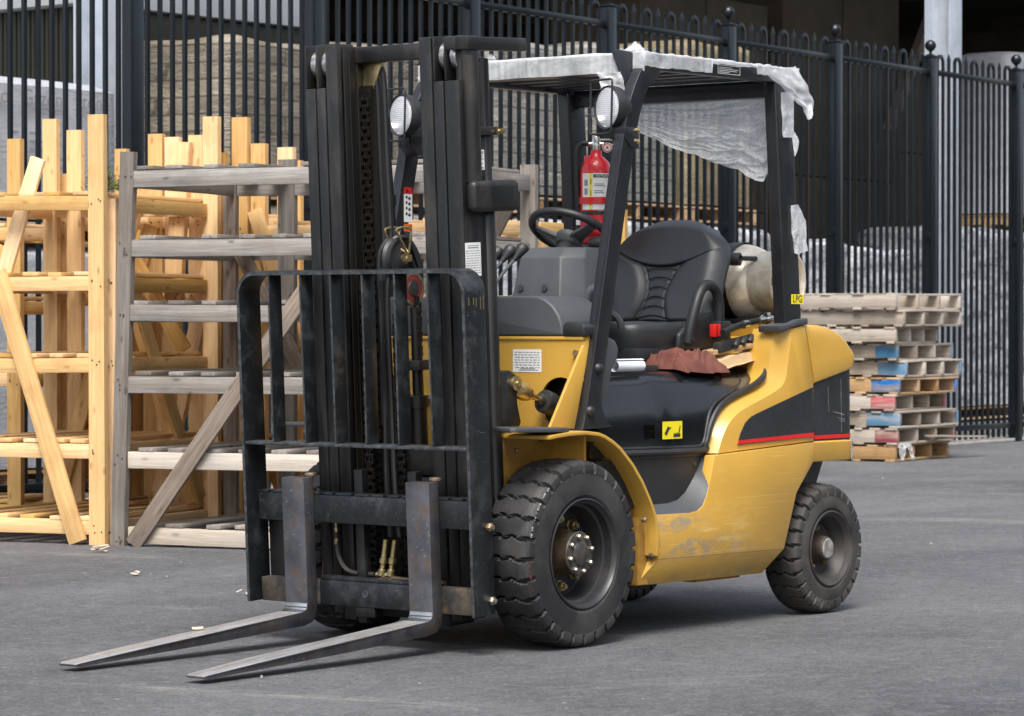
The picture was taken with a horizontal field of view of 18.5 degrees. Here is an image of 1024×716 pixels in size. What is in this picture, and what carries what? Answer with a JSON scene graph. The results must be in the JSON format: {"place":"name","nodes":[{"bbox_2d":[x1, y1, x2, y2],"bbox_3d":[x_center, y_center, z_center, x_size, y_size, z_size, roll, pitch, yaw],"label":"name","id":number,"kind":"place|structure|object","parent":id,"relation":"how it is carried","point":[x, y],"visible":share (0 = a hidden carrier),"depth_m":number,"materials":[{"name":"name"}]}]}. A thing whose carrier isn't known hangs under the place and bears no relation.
{"place":"outdoors","nodes":[
{"label":"outdoors","id":0,"kind":"place"},
{"bbox_2d":[0,414,1023,715],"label":"asphalt yard","id":1,"kind":"structure","parent":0,"point":[914,622],"depth_m":11.34,"materials":[{"name":"grey asphalt"}]},
{"bbox_2d":[0,139,43,506],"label":"wooden rack","id":2,"kind":"object","parent":1,"relation":"on","point":[15,495],"visible":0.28,"depth_m":17.87,"materials":[{"name":"brown wood"}]},
{"bbox_2d":[0,245,88,484],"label":"wrapped load","id":3,"kind":"object","parent":1,"relation":"on","point":[32,346],"visible":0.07,"depth_m":20.81},
{"bbox_2d":[0,76,115,245],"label":"wrapped load","id":4,"kind":"object","parent":3,"relation":"on","point":[44,112],"visible":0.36,"depth_m":20.92},
{"bbox_2d":[91,544,109,551],"bbox_3d":[-2.062,0.956,15.732,0.091,0.037,0.140,0,1,-25],"label":"wood chip","id":5,"kind":"object","parent":1,"relation":"on","point":[101,549],"visible":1,"depth_m":15.74,"materials":[{"name":"beige wood"}]},
{"bbox_2d":[0,114,221,544],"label":"wooden rack","id":6,"kind":"object","parent":1,"relation":"on","point":[69,511],"visible":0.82,"depth_m":16.60,"materials":[{"name":"yellow wood"}]},
{"bbox_2d":[80,156,137,191],"bbox_3d":[-2.084,-0.964,16.339,0.367,0.218,0.211,0,1,11],"label":"moss clump","id":7,"kind":"object","parent":6,"relation":"on","point":[114,187],"visible":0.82,"depth_m":16.34,"materials":[{"name":"green plant"}]},
{"bbox_2d":[0,0,298,82],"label":"metal hut","id":8,"kind":"object","parent":1,"relation":"on","point":[58,37],"visible":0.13,"depth_m":25.96,"materials":[{"name":"grey metal"}]},
{"bbox_2d":[60,134,303,515],"bbox_3d":[-1.978,-0.155,18.103,1.218,2.215,1.063,0,1,23],"label":"wooden rack","id":9,"kind":"object","parent":1,"relation":"on","point":[145,485],"visible":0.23,"depth_m":17.58,"materials":[{"name":"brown wood"}]},
{"bbox_2d":[188,202,276,433],"bbox_3d":[-2.169,-0.150,23.412,1.338,2.014,1.545,0,1,34],"label":"wrapped load","id":10,"kind":"object","parent":1,"relation":"on","point":[273,208],"visible":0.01,"depth_m":22.88},
{"bbox_2d":[144,34,298,202],"bbox_3d":[-2.141,-1.758,23.431,1.327,1.189,1.536,0,1,33],"label":"wrapped load","id":11,"kind":"object","parent":10,"relation":"on","point":[178,88],"visible":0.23,"depth_m":22.73},
{"bbox_2d":[111,152,537,548],"bbox_3d":[-0.965,-0.046,16.418,1.896,2.066,1.291,0,1,23],"label":"wooden rack","id":12,"kind":"object","parent":1,"relation":"on","point":[287,246],"visible":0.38,"depth_m":16.15,"materials":[{"name":"grey wood"}]},
{"bbox_2d":[413,211,426,295],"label":"wrapped load","id":13,"kind":"object","parent":1,"relation":"on","point":[415,215],"visible":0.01,"depth_m":24.43},
{"bbox_2d":[329,42,424,210],"bbox_3d":[-1.195,-1.814,24.837,1.326,1.270,1.785,0,1,34],"label":"wrapped load","id":14,"kind":"object","parent":13,"relation":"on","point":[395,94],"visible":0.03,"depth_m":24.15},
{"bbox_2d":[232,117,627,513],"bbox_3d":[-0.454,-0.197,17.745,1.896,2.301,1.285,0,1,23],"label":"wooden rack","id":15,"kind":"object","parent":1,"relation":"on","point":[253,214],"visible":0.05,"depth_m":17.50,"materials":[{"name":"brown wood"}]},
{"bbox_2d":[59,35,860,678],"bbox_3d":[-0.109,-0.059,11.560,1.160,2.165,3.570,1,1,38],"label":"forklift","id":16,"kind":"object","parent":1,"relation":"on","point":[525,463],"visible":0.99,"depth_m":11.29,"materials":[{"name":"yellow paint"}]},
{"bbox_2d":[192,626,203,629],"bbox_3d":[-1.095,0.940,10.917,0.040,0.010,0.022,0,1,-11],"label":"wood chip","id":17,"kind":"object","parent":16,"relation":"on","point":[197,628],"visible":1,"depth_m":10.91,"materials":[{"name":"beige wood"}]},
{"bbox_2d":[574,136,612,244],"bbox_3d":[0.333,-0.675,12.596,0.222,0.432,0.148,1,1,38],"label":"fire extinguisher","id":18,"kind":"object","parent":16,"relation":"attached to","point":[591,181],"visible":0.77,"depth_m":12.54,"materials":[{"name":"red metal"}]},
{"bbox_2d":[597,71,624,89],"bbox_3d":[0.377,-0.973,11.473,0.131,0.154,0.022,0,1,12],"label":"plastic scrap","id":19,"kind":"object","parent":16,"relation":"hanging from","point":[606,75],"visible":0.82,"depth_m":11.48,"materials":[{"name":"white plastic"}]},
{"bbox_2d":[418,41,813,119],"bbox_3d":[0.414,-1.051,12.179,1.118,0.245,1.100,1,1,38],"label":"plastic sheet","id":20,"kind":"object","parent":16,"relation":"on","point":[600,63],"visible":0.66,"depth_m":11.74,"materials":[{"name":"white plastic"}]},
{"bbox_2d":[611,359,645,371],"bbox_3d":[0.428,0.027,11.642,0.045,0.048,0.170,1,1,38],"label":"paper roll","id":21,"kind":"object","parent":16,"relation":"on","point":[625,365],"visible":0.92,"depth_m":11.62,"materials":[{"name":"white paper"}]},
{"bbox_2d":[588,99,767,181],"bbox_3d":[0.665,-0.858,12.525,0.901,0.330,0.057,0,1,37],"label":"plastic sheet","id":22,"kind":"object","parent":16,"relation":"hanging from","point":[730,133],"visible":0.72,"depth_m":12.43,"materials":[{"name":"white plastic"}]},
{"bbox_2d":[645,347,729,372],"bbox_3d":[0.671,0.008,12.019,0.237,0.100,0.319,1,1,38],"label":"rag","id":23,"kind":"object","parent":16,"relation":"on","point":[694,360],"visible":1,"depth_m":11.93,"materials":[{"name":"red fabric"}]},
{"bbox_2d":[716,351,753,368],"bbox_3d":[0.803,0.003,12.257,0.280,0.085,0.350,1,1,38],"label":"cardboard scrap","id":24,"kind":"object","parent":16,"relation":"on","point":[728,361],"visible":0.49,"depth_m":12.14,"materials":[{"name":"beige cardboard"}]},
{"bbox_2d":[702,343,753,354],"bbox_3d":[0.894,-0.043,12.223,0.378,0.066,0.061,-1,1,-42],"label":"scrap timber","id":25,"kind":"object","parent":24,"relation":"on","point":[740,347],"visible":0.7,"depth_m":12.15,"materials":[{"name":"beige wood"}]},
{"bbox_2d":[725,244,805,318],"bbox_3d":[0.817,-0.309,12.813,0.742,0.311,0.311,1,1,38],"label":"gas tank","id":26,"kind":"object","parent":16,"relation":"on","point":[749,289],"visible":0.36,"depth_m":12.57,"materials":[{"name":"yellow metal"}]},
{"bbox_2d":[781,91,798,154],"bbox_3d":[1.082,-0.912,12.199,0.007,0.255,0.130,1,1,38],"label":"plastic scrap","id":27,"kind":"object","parent":16,"relation":"attached to","point":[787,105],"visible":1,"depth_m":12.20,"materials":[{"name":"white plastic"}]},
{"bbox_2d":[791,204,807,254],"bbox_3d":[1.126,-0.500,12.259,0.008,0.200,0.120,1,1,38],"label":"plastic scrap","id":28,"kind":"object","parent":16,"relation":"attached to","point":[798,225],"visible":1,"depth_m":12.25,"materials":[{"name":"white plastic"}]},
{"bbox_2d":[497,215,561,295],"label":"wrapped load","id":29,"kind":"object","parent":1,"relation":"on","point":[505,276],"visible":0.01,"depth_m":25.45,"materials":[{"name":"white plastic"}]},
{"bbox_2d":[383,42,576,215],"bbox_3d":[-0.301,-1.908,26.260,1.327,1.427,1.482,0,1,34],"label":"wrapped load","id":30,"kind":"object","parent":29,"relation":"on","point":[523,134],"visible":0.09,"depth_m":25.81},
{"bbox_2d":[85,433,1023,498],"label":"fence kerb","id":31,"kind":"structure","parent":1,"relation":"on","point":[968,441],"depth_m":30.09,"materials":[{"name":"grey concrete"}]},
{"bbox_2d":[0,0,1023,493],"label":"metal fence","id":32,"kind":"object","parent":31,"relation":"on","point":[314,22],"visible":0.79,"depth_m":26.19,"materials":[{"name":"metal"}]},
{"bbox_2d":[628,219,654,236],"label":"wrapped load","id":33,"kind":"object","parent":1,"relation":"on","point":[637,226],"visible":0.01,"depth_m":27.09,"materials":[{"name":"white plastic"}]},
{"bbox_2d":[540,42,684,220],"bbox_3d":[0.577,-1.964,27.565,1.332,1.510,1.539,0,1,33],"label":"wrapped load","id":34,"kind":"object","parent":33,"relation":"on","point":[559,46],"visible":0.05,"depth_m":27.33},
{"bbox_2d":[550,0,766,229],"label":"carton stack","id":35,"kind":"object","parent":1,"relation":"on","point":[746,14],"visible":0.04,"depth_m":35.44,"materials":[{"name":"cardboard"}]},
{"bbox_2d":[707,225,770,316],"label":"wrapped load","id":36,"kind":"object","parent":1,"relation":"on","point":[754,238],"visible":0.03,"depth_m":28.88,"materials":[{"name":"white plastic"}]},
{"bbox_2d":[620,39,755,224],"bbox_3d":[1.391,-2.044,28.772,1.330,1.643,1.281,0,1,34],"label":"wrapped load","id":37,"kind":"object","parent":36,"relation":"on","point":[700,158],"visible":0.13,"depth_m":28.13},
{"bbox_2d":[769,239,846,326],"bbox_3d":[2.390,-0.193,30.193,1.345,1.948,1.397,0,1,33],"label":"wrapped load","id":38,"kind":"object","parent":1,"relation":"on","point":[817,264],"visible":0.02,"depth_m":29.80,"materials":[{"name":"white plastic"}]},
{"bbox_2d":[732,0,898,246],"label":"carton stack","id":39,"kind":"object","parent":1,"relation":"on","point":[870,22],"visible":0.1,"depth_m":39.09,"materials":[{"name":"cardboard"}]},
{"bbox_2d":[844,246,913,359],"bbox_3d":[3.192,-0.172,31.396,1.345,1.880,1.384,0,1,34],"label":"wrapped load","id":40,"kind":"object","parent":1,"relation":"on","point":[877,271],"visible":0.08,"depth_m":30.82,"materials":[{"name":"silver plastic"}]},
{"bbox_2d":[852,441,949,461],"bbox_3d":[3.036,0.780,26.695,1.034,0.153,1.140,0,1,32],"label":"pallet","id":41,"kind":"object","parent":1,"relation":"on","point":[879,451],"visible":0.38,"depth_m":26.23,"materials":[{"name":"beige wood"}]},
{"bbox_2d":[849,425,986,444],"bbox_3d":[3.173,0.641,26.811,1.147,0.149,1.557,1,1,38],"label":"pallet","id":42,"kind":"object","parent":41,"relation":"on","point":[883,434],"visible":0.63,"depth_m":26.25,"materials":[{"name":"paint"}]},
{"bbox_2d":[850,408,958,427],"bbox_3d":[3.101,0.503,26.698,1.041,0.147,1.206,0,1,33],"label":"pallet","id":43,"kind":"object","parent":42,"relation":"on","point":[902,419],"visible":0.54,"depth_m":26.25,"materials":[{"name":"blue paint"}]},
{"bbox_2d":[850,391,945,410],"bbox_3d":[3.008,0.360,26.675,1.032,0.151,1.152,0,1,30],"label":"pallet","id":44,"kind":"object","parent":43,"relation":"on","point":[884,401],"visible":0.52,"depth_m":26.17,"materials":[{"name":"red paint"}]},
{"bbox_2d":[850,375,958,393],"bbox_3d":[3.089,0.221,26.712,1.042,0.150,1.163,0,1,33],"label":"pallet","id":45,"kind":"object","parent":44,"relation":"on","point":[897,385],"visible":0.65,"depth_m":26.26,"materials":[{"name":"blue paint"}]},
{"bbox_2d":[850,359,961,376],"bbox_3d":[3.145,0.078,26.750,1.020,0.150,1.146,0,1,33],"label":"pallet","id":46,"kind":"object","parent":45,"relation":"on","point":[912,368],"visible":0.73,"depth_m":26.29,"materials":[{"name":"blue paint"}]},
{"bbox_2d":[847,343,952,359],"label":"pallet","id":47,"kind":"object","parent":46,"relation":"on","point":[874,351],"visible":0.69,"depth_m":26.29,"materials":[{"name":"blue paint"}]},
{"bbox_2d":[826,327,937,343],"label":"pallet","id":48,"kind":"object","parent":47,"relation":"on","point":[898,335],"visible":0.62,"depth_m":26.14,"materials":[{"name":"beige wood"}]},
{"bbox_2d":[801,309,961,326],"bbox_3d":[3.123,-0.340,26.642,1.032,0.148,1.205,0,1,32],"label":"pallet","id":49,"kind":"object","parent":48,"relation":"on","point":[888,318],"visible":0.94,"depth_m":26.22,"materials":[{"name":"beige wood"}]},
{"bbox_2d":[800,293,961,309],"bbox_3d":[3.081,-0.481,26.648,1.028,0.148,1.261,0,1,34],"label":"pallet","id":50,"kind":"object","parent":49,"relation":"on","point":[856,301],"visible":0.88,"depth_m":26.21,"materials":[{"name":"beige wood"}]},
{"bbox_2d":[898,443,914,460],"bbox_3d":[3.277,0.780,26.041,0.043,0.140,0.232,1,1,38],"label":"plastic scrap","id":51,"kind":"object","parent":42,"relation":"hanging from","point":[905,446],"visible":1,"depth_m":26.02,"materials":[{"name":"white plastic"}]},
{"bbox_2d":[857,226,1023,419],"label":"wrapped load","id":52,"kind":"object","parent":1,"relation":"on","point":[920,279],"visible":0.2,"depth_m":36.56,"materials":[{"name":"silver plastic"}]},
{"bbox_2d":[962,52,1023,228],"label":"wrapped load","id":53,"kind":"object","parent":52,"relation":"on","point":[1002,58],"visible":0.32,"depth_m":37.46,"materials":[{"name":"silver plastic"}]},
{"bbox_2d":[73,0,1023,425],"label":"warehouse","id":54,"kind":"structure","parent":0,"point":[955,28],"depth_m":45.67,"materials":[{"name":"metal"}]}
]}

